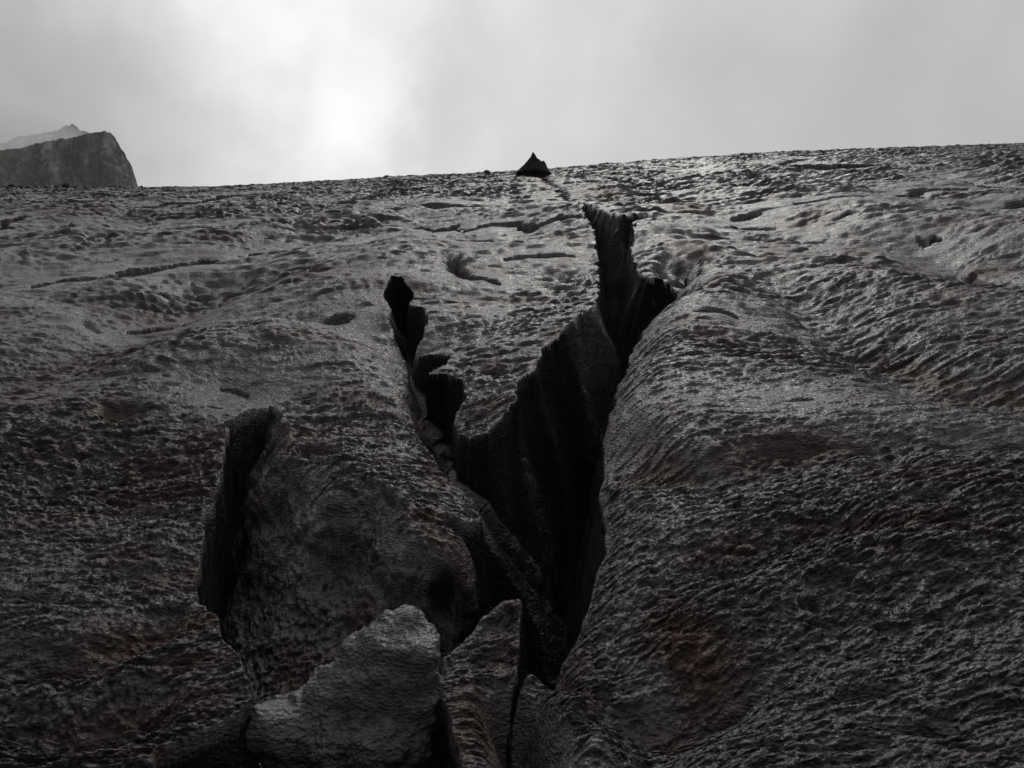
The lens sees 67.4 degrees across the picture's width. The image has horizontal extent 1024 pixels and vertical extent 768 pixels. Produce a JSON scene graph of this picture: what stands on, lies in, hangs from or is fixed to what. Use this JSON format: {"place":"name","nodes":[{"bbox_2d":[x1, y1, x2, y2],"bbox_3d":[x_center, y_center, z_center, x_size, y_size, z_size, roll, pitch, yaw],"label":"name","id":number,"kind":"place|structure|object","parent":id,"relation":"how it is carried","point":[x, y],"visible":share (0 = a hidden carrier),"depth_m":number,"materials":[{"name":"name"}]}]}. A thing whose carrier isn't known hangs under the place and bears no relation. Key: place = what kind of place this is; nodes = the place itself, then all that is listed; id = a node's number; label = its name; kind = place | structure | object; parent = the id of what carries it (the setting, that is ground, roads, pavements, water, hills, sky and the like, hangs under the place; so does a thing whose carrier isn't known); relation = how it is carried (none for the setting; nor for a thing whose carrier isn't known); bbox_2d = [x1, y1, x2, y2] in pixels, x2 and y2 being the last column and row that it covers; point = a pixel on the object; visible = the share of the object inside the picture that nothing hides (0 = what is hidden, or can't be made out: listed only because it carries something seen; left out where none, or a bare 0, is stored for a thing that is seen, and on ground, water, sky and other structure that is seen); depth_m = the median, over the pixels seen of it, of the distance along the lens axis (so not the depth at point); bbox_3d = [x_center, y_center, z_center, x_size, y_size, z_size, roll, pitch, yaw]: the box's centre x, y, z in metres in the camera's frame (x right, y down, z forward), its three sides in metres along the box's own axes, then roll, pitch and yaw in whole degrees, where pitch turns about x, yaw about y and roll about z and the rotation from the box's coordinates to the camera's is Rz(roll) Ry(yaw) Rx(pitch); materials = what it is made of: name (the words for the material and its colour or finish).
{"place":"outdoors","nodes":[
{"label":"outdoors","id":0,"kind":"place"},
{"bbox_2d":[0,124,87,149],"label":"peak terrain","id":1,"kind":"structure","parent":0,"point":[67,131],"depth_m":418.38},
{"bbox_2d":[0,131,137,186],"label":"cliff terrain","id":2,"kind":"structure","parent":0,"point":[100,159],"depth_m":208.55,"materials":[{"name":"grey stone"}]},
{"bbox_2d":[0,143,1023,767],"bbox_3d":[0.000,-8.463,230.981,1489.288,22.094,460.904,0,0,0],"label":"glacier ground","id":3,"kind":"structure","parent":0,"point":[714,461],"depth_m":3.84,"materials":[{"name":"grey ice"}]},
{"bbox_2d":[61,182,68,187],"bbox_3d":[-15.653,-6.961,26.883,0.299,0.207,0.230,0,0,0],"label":"boulder","id":4,"kind":"object","parent":3,"relation":"on","point":[65,185],"visible":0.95,"depth_m":26.83,"materials":[{"name":"stone"}]},
{"bbox_2d":[245,604,444,767],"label":"ice mound","id":5,"kind":"object","parent":3,"relation":"on","point":[370,696],"visible":0.94,"depth_m":2.18,"materials":[{"name":"grey ice"}]},
{"bbox_2d":[515,152,551,175],"bbox_3d":[0.624,-6.359,22.187,1.062,0.678,1.048,0,0,0],"label":"dirt cone","id":6,"kind":"object","parent":3,"relation":"on","point":[533,165],"visible":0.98,"depth_m":22.06,"materials":[{"name":"black soil"}]},
{"bbox_2d":[0,0,1023,186],"label":"sky","id":7,"kind":"structure","parent":0,"point":[192,93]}
]}

